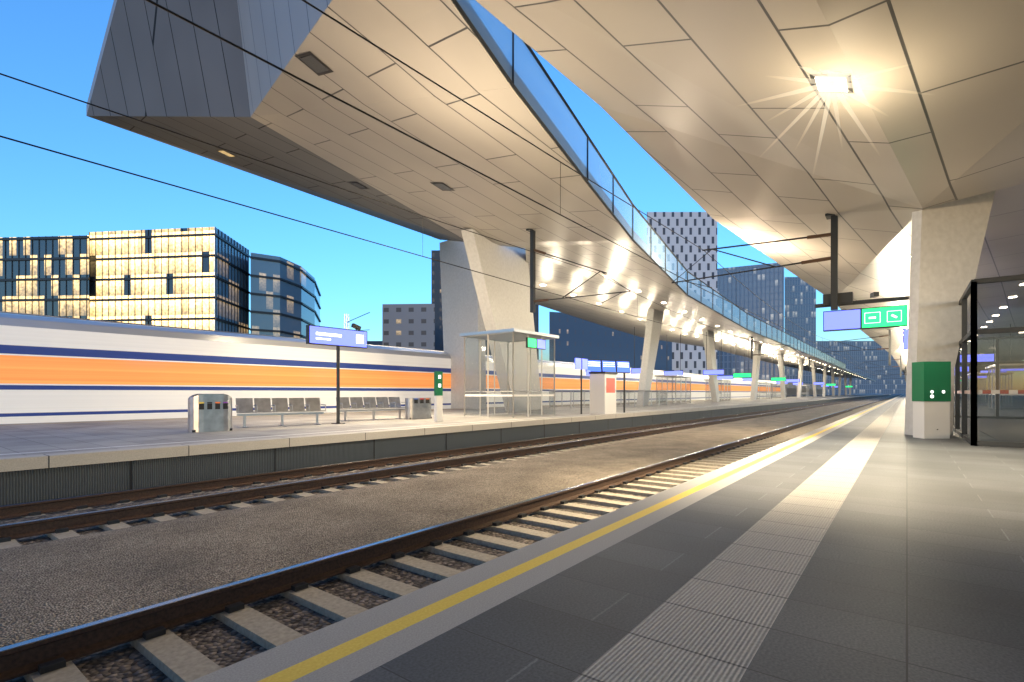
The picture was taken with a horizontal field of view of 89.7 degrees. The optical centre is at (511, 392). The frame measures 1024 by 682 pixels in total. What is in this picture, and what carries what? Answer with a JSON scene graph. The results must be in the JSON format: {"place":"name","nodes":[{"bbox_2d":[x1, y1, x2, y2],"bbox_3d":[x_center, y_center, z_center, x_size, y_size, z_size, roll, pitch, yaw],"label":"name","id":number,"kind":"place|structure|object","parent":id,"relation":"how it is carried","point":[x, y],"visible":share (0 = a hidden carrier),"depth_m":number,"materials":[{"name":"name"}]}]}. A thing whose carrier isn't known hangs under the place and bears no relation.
{"place":"outdoors","nodes":[
{"label":"outdoors","id":0,"kind":"place"},
{"bbox_2d":[367,341,381,344],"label":"block","id":1,"kind":"structure","parent":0,"point":[374,342],"depth_m":149.23,"materials":[{"name":"blue"}]},
{"bbox_2d":[382,304,434,349],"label":"residential block","id":2,"kind":"structure","parent":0,"point":[408,325],"depth_m":133.29,"materials":[{"name":"grey concrete"}]},
{"bbox_2d":[0,395,889,548],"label":"track","id":3,"kind":"structure","parent":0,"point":[58,527],"depth_m":9.24,"materials":[{"name":"metal"}]},
{"bbox_2d":[431,250,538,359],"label":"dark tower","id":4,"kind":"structure","parent":0,"point":[436,297],"depth_m":169.87,"materials":[{"name":"grey"}]},
{"bbox_2d":[0,0,1023,390],"label":"sky","id":5,"kind":"structure","parent":0,"point":[54,45],"materials":[{"name":"blue"}]},
{"bbox_2d":[549,312,671,370],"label":"blue block","id":6,"kind":"structure","parent":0,"point":[581,338],"depth_m":138.35,"materials":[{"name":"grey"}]},
{"bbox_2d":[647,212,716,373],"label":"hotel tower","id":7,"kind":"structure","parent":0,"point":[698,229],"depth_m":173.64,"materials":[{"name":"grey concrete"}]},
{"bbox_2d":[476,0,1023,378],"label":"canopy","id":8,"kind":"object","parent":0,"point":[717,111],"visible":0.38,"depth_m":9.57,"materials":[{"name":"grey"}]},
{"bbox_2d":[672,213,837,310],"bbox_3d":[7.210,-3.805,15.643,4.808,3.010,0.400,0,0,37],"label":"mast","id":9,"kind":"object","parent":8,"relation":"attached to","point":[833,234],"visible":0.92,"depth_m":14.31,"materials":[{"name":"grey metal"}]},
{"bbox_2d":[145,0,889,383],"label":"overhead wires","id":10,"kind":"object","parent":9,"relation":"attached to","point":[429,146],"visible":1,"depth_m":6.92,"materials":[{"name":"grey metal"}]},
{"bbox_2d":[815,292,908,349],"bbox_3d":[9.654,-1.949,13.949,2.499,1.642,0.364,0,0,37],"label":"hanging sign","id":11,"kind":"object","parent":9,"relation":"hanging from","point":[871,318],"visible":0.85,"depth_m":13.97,"materials":[{"name":"green metal"}]},
{"bbox_2d":[812,70,851,102],"bbox_3d":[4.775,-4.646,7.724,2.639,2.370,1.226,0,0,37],"label":"lamp","id":12,"kind":"object","parent":8,"relation":"hanging from","point":[829,85],"visible":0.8,"depth_m":7.73,"materials":[{"name":"white"}]},
{"bbox_2d":[821,329,892,365],"bbox_3d":[30.034,-4.023,45.020,5.254,3.445,0.400,0,0,37],"label":"mast","id":13,"kind":"object","parent":8,"relation":"attached to","point":[889,335],"visible":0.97,"depth_m":43.68,"materials":[{"name":"grey metal"}]},
{"bbox_2d":[857,355,902,376],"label":"mast","id":14,"kind":"object","parent":8,"relation":"attached to","point":[892,366],"visible":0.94,"depth_m":73.67,"materials":[{"name":"grey metal"}]},
{"bbox_2d":[870,366,905,380],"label":"mast","id":15,"kind":"object","parent":8,"relation":"attached to","point":[893,374],"visible":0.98,"depth_m":104.33,"materials":[{"name":"grey metal"}]},
{"bbox_2d":[717,263,783,379],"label":"glass tower","id":16,"kind":"structure","parent":0,"point":[766,286],"depth_m":277.96,"materials":[{"name":"blue glass"}]},
{"bbox_2d":[785,277,815,395],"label":"glass tower","id":17,"kind":"structure","parent":0,"point":[800,302],"depth_m":289.06,"materials":[{"name":"blue glass"}]},
{"bbox_2d":[631,324,1023,386],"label":"hanging signs","id":18,"kind":"object","parent":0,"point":[987,357],"visible":0.55,"depth_m":51.30,"materials":[{"name":"blue metal"}]},
{"bbox_2d":[787,394,1023,399],"bbox_3d":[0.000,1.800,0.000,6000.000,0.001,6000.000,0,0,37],"label":"ground","id":19,"kind":"structure","parent":0,"point":[1019,397],"depth_m":245.98,"materials":[{"name":"grey concrete"}]},
{"bbox_2d":[0,235,89,318],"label":"office building","id":20,"kind":"structure","parent":19,"relation":"on","point":[46,275],"depth_m":95.43,"materials":[{"name":"blue glass"}]},
{"bbox_2d":[89,227,214,329],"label":"lit office","id":21,"kind":"structure","parent":19,"relation":"on","point":[162,277],"depth_m":94.50,"materials":[{"name":"grey"}]},
{"bbox_2d":[215,227,249,333],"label":"office building","id":22,"kind":"structure","parent":19,"relation":"on","point":[232,275],"depth_m":99.47,"materials":[{"name":"grey"}]},
{"bbox_2d":[250,253,320,338],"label":"curved office","id":23,"kind":"structure","parent":19,"relation":"on","point":[285,294],"depth_m":106.49,"materials":[{"name":"blue glass"}]},
{"bbox_2d":[344,312,369,330],"bbox_3d":[-16.374,-3.750,54.429,4.296,9.501,0.580,0,0,37],"label":"lattice mast","id":24,"kind":"object","parent":19,"relation":"on","point":[346,325],"visible":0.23,"depth_m":55.32,"materials":[{"name":"silver metal"}]},
{"bbox_2d":[0,311,825,395],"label":"noise barrier","id":25,"kind":"object","parent":19,"relation":"on","point":[791,389],"visible":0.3,"depth_m":38.41,"materials":[{"name":"grey glass"}]},
{"bbox_2d":[0,394,888,505],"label":"island platform","id":26,"kind":"structure","parent":19,"relation":"on","point":[46,461],"depth_m":12.56,"materials":[{"name":"concrete"}]},
{"bbox_2d":[188,394,231,431],"bbox_3d":[-7.861,0.512,13.419,0.559,0.975,1.019,0,0,45],"label":"recycling bin","id":27,"kind":"object","parent":26,"relation":"on","point":[209,412],"visible":1,"depth_m":13.18,"materials":[{"name":"metal"}]},
{"bbox_2d":[235,398,325,427],"bbox_3d":[-6.971,0.580,15.589,2.478,0.840,0.610,0,0,-37],"label":"bench","id":28,"kind":"object","parent":26,"relation":"on","point":[262,406],"visible":1,"depth_m":15.61,"materials":[{"name":"silver metal"}]},
{"bbox_2d":[306,323,366,423],"bbox_3d":[-5.621,-0.651,16.638,0.300,3.302,2.150,0,0,37],"label":"platform sign","id":29,"kind":"object","parent":26,"relation":"on","point":[338,338],"visible":0.99,"depth_m":16.59,"materials":[{"name":"blue metal"}]},
{"bbox_2d":[340,397,404,420],"bbox_3d":[-5.130,0.580,18.994,2.663,0.840,0.610,0,0,-44],"label":"bench","id":30,"kind":"object","parent":26,"relation":"on","point":[383,404],"visible":0.93,"depth_m":19.02,"materials":[{"name":"silver metal"}]},
{"bbox_2d":[405,398,431,418],"bbox_3d":[-3.610,0.600,19.855,0.459,0.800,1.119,0,0,44],"label":"recycling bin","id":31,"kind":"object","parent":26,"relation":"on","point":[417,408],"visible":0.96,"depth_m":19.57,"materials":[{"name":"metal"}]},
{"bbox_2d":[434,371,442,421],"bbox_3d":[-2.554,0.130,17.869,0.125,1.740,0.300,0,0,37],"label":"information post","id":32,"kind":"object","parent":26,"relation":"on","point":[438,396],"visible":1,"depth_m":17.79,"materials":[{"name":"green paint"}]},
{"bbox_2d":[439,240,486,408],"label":"concrete pillar","id":33,"kind":"structure","parent":26,"relation":"on","point":[461,311],"depth_m":32.24,"materials":[{"name":"grey concrete"}]},
{"bbox_2d":[461,229,540,410],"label":"concrete pillar","id":34,"kind":"structure","parent":26,"relation":"on","point":[504,304],"depth_m":26.73,"materials":[{"name":"beige concrete"}]},
{"bbox_2d":[86,0,875,381],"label":"canopy","id":35,"kind":"object","parent":34,"relation":"on","point":[162,68],"visible":0.81,"depth_m":17.42,"materials":[{"name":"grey concrete"}]},
{"bbox_2d":[526,229,630,312],"bbox_3d":[2.482,-5.183,19.902,4.507,3.766,0.400,0,0,37],"label":"mast","id":36,"kind":"object","parent":35,"relation":"attached to","point":[532,271],"visible":0.95,"depth_m":21.06,"materials":[{"name":"grey metal"}]},
{"bbox_2d":[216,51,1023,369],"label":"ceiling lights","id":37,"kind":"object","parent":35,"relation":"attached to","point":[316,65],"visible":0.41,"depth_m":12.67,"materials":[{"name":"grey"}]},
{"bbox_2d":[452,0,845,369],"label":"glass railing","id":38,"kind":"object","parent":35,"relation":"attached to","point":[521,67],"visible":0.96,"depth_m":14.47,"materials":[{"name":"blue glass"}]},
{"bbox_2d":[749,336,800,359],"bbox_3d":[25.432,-4.636,49.811,4.507,2.671,0.400,0,0,37],"label":"mast","id":39,"kind":"object","parent":35,"relation":"attached to","point":[752,354],"visible":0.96,"depth_m":50.77,"materials":[{"name":"grey metal"}]},
{"bbox_2d":[835,367,859,376],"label":"mast","id":40,"kind":"object","parent":35,"relation":"attached to","point":[845,374],"visible":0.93,"depth_m":110.33,"materials":[{"name":"grey metal"}]},
{"bbox_2d":[0,73,878,384],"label":"overhead wire","id":41,"kind":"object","parent":40,"relation":"attached to","point":[294,219],"depth_m":9.38,"materials":[{"name":"grey metal"}]},
{"bbox_2d":[460,328,558,417],"bbox_3d":[-0.071,-0.760,22.300,2.900,3.520,3.300,0,0,37],"label":"shelter","id":42,"kind":"object","parent":26,"relation":"on","point":[512,335],"visible":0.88,"depth_m":21.69,"materials":[{"name":"grey metal"}]},
{"bbox_2d":[526,337,545,349],"bbox_3d":[1.004,-2.050,21.475,0.111,0.420,1.300,0,0,37],"label":"lift sign","id":43,"kind":"object","parent":42,"relation":"attached to","point":[534,343],"visible":1,"depth_m":21.41,"materials":[{"name":"green plastic"}]},
{"bbox_2d":[575,358,590,413],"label":"pictogram signs","id":44,"kind":"object","parent":26,"relation":"on","point":[580,363],"visible":0.75,"depth_m":24.09,"materials":[{"name":"grey metal"}]},
{"bbox_2d":[589,371,617,413],"bbox_3d":[4.403,0.000,24.887,0.900,2.000,1.300,0,0,37],"label":"ticket kiosk","id":45,"kind":"object","parent":26,"relation":"on","point":[602,392],"visible":0.95,"depth_m":24.46,"materials":[{"name":"white"}]},
{"bbox_2d":[549,390,666,408],"bbox_3d":[7.370,0.407,37.201,3.270,1.185,12.070,0,0,37],"label":"stair balustrade","id":46,"kind":"object","parent":26,"relation":"on","point":[616,390],"visible":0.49,"depth_m":36.20,"materials":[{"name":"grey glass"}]},
{"bbox_2d":[588,359,629,412],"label":"departure monitors","id":47,"kind":"object","parent":26,"relation":"on","point":[618,366],"visible":0.87,"depth_m":25.45,"materials":[{"name":"blue metal"}]},
{"bbox_2d":[636,308,663,404],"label":"pillar","id":48,"kind":"structure","parent":26,"relation":"on","point":[651,338],"depth_m":41.97,"materials":[{"name":"beige concrete"}]},
{"bbox_2d":[654,375,692,403],"bbox_3d":[15.337,-0.310,48.734,2.100,2.620,4.300,0,0,37],"label":"shelter","id":49,"kind":"object","parent":26,"relation":"on","point":[675,377],"visible":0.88,"depth_m":48.73,"materials":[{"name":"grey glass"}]},
{"bbox_2d":[702,329,719,401],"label":"pillar","id":50,"kind":"structure","parent":26,"relation":"on","point":[712,365],"depth_m":55.42,"materials":[{"name":"beige concrete"}]},
{"bbox_2d":[704,379,731,400],"bbox_3d":[25.501,-0.310,63.623,2.100,2.620,4.300,0,0,37],"label":"shelter","id":51,"kind":"object","parent":26,"relation":"on","point":[724,392],"visible":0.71,"depth_m":62.52,"materials":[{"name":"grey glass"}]},
{"bbox_2d":[750,344,760,399],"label":"pillar","id":52,"kind":"structure","parent":26,"relation":"on","point":[755,372],"depth_m":71.61,"materials":[{"name":"beige concrete"}]},
{"bbox_2d":[757,382,772,398],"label":"shelter","id":53,"kind":"object","parent":26,"relation":"on","point":[766,392],"visible":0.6,"depth_m":77.78,"materials":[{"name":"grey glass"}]},
{"bbox_2d":[771,384,787,397],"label":"shelter","id":54,"kind":"object","parent":26,"relation":"on","point":[775,392],"visible":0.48,"depth_m":93.22,"materials":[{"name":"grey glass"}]},
{"bbox_2d":[777,353,785,398],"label":"pillar","id":55,"kind":"structure","parent":26,"relation":"on","point":[781,373],"depth_m":86.86,"materials":[{"name":"beige concrete"}]},
{"bbox_2d":[797,359,803,397],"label":"pillar","id":56,"kind":"structure","parent":26,"relation":"on","point":[800,376],"depth_m":101.69,"materials":[{"name":"beige concrete"}]},
{"bbox_2d":[795,385,809,397],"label":"shelter","id":57,"kind":"object","parent":26,"relation":"on","point":[801,392],"visible":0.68,"depth_m":107.97,"materials":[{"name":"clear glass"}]},
{"bbox_2d":[811,363,816,396],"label":"pillar","id":58,"kind":"structure","parent":26,"relation":"on","point":[814,378],"depth_m":116.86,"materials":[{"name":"beige concrete"}]},
{"bbox_2d":[822,366,826,396],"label":"pillar","id":59,"kind":"structure","parent":26,"relation":"on","point":[824,379],"depth_m":131.78,"materials":[{"name":"beige concrete"}]},
{"bbox_2d":[831,369,834,395],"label":"pillar","id":60,"kind":"structure","parent":26,"relation":"on","point":[832,380],"depth_m":146.77,"materials":[{"name":"grey concrete"}]},
{"bbox_2d":[838,371,841,395],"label":"pillar","id":61,"kind":"structure","parent":26,"relation":"on","point":[839,387],"depth_m":161.74,"materials":[{"name":"grey concrete"}]},
{"bbox_2d":[844,373,846,395],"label":"pillar","id":62,"kind":"structure","parent":26,"relation":"on","point":[845,380],"depth_m":177.44,"materials":[{"name":"grey concrete"}]},
{"bbox_2d":[849,376,850,394],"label":"pillar","id":63,"kind":"structure","parent":26,"relation":"on","point":[850,385],"depth_m":192.01,"materials":[{"name":"grey concrete"}]},
{"bbox_2d":[0,395,899,681],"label":"ballast bed","id":64,"kind":"object","parent":19,"relation":"on","point":[48,585],"visible":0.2,"depth_m":5.76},
{"bbox_2d":[0,395,897,681],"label":"track","id":65,"kind":"structure","parent":64,"relation":"on","point":[154,639],"depth_m":4.59,"materials":[{"name":"grey concrete"}]},
{"bbox_2d":[190,394,1023,681],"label":"platform","id":66,"kind":"structure","parent":19,"relation":"on","point":[875,543],"depth_m":2.62,"materials":[{"name":"concrete"}]},
{"bbox_2d":[912,362,950,438],"bbox_3d":[9.267,0.160,11.378,0.588,1.680,0.346,0,0,0],"label":"emergency cabinet","id":67,"kind":"object","parent":66,"relation":"on","point":[931,390],"visible":1,"depth_m":11.22,"materials":[{"name":"green"}]},
{"bbox_2d":[904,191,994,434],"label":"column","id":68,"kind":"structure","parent":66,"relation":"on","point":[947,239],"depth_m":12.06,"materials":[{"name":"beige concrete"}]},
{"bbox_2d":[954,378,986,400],"bbox_3d":[55.284,-0.360,62.198,2.700,2.720,5.300,0,0,37],"label":"row shelter","id":69,"kind":"object","parent":66,"relation":"on","point":[980,379],"visible":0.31,"depth_m":60.80,"materials":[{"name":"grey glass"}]},
{"bbox_2d":[953,274,1023,447],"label":"stair enclosure","id":70,"kind":"object","parent":66,"relation":"on","point":[1006,431],"visible":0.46,"depth_m":11.28,"materials":[{"name":"black glass"}]},
{"bbox_2d":[967,372,1014,404],"bbox_3d":[42.300,-0.360,45.691,2.700,2.720,5.300,0,0,37],"label":"row shelter","id":71,"kind":"object","parent":66,"relation":"on","point":[1001,374],"visible":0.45,"depth_m":45.16,"materials":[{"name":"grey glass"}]},
{"bbox_2d":[986,363,1023,409],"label":"row shelter","id":72,"kind":"object","parent":66,"relation":"on","point":[1010,366],"visible":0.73,"depth_m":32.63,"materials":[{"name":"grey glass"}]},
{"bbox_2d":[816,341,905,394],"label":"block","id":73,"kind":"structure","parent":19,"relation":"on","point":[895,386],"depth_m":387.99,"materials":[{"name":"blue glass"}]},
{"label":"train track","id":74,"kind":"object","parent":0,"visible":0},
{"bbox_2d":[0,313,780,423],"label":"train","id":75,"kind":"object","parent":74,"relation":"on","point":[52,369],"visible":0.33,"depth_m":21.08,"materials":[{"name":"grey metal"}]}
]}

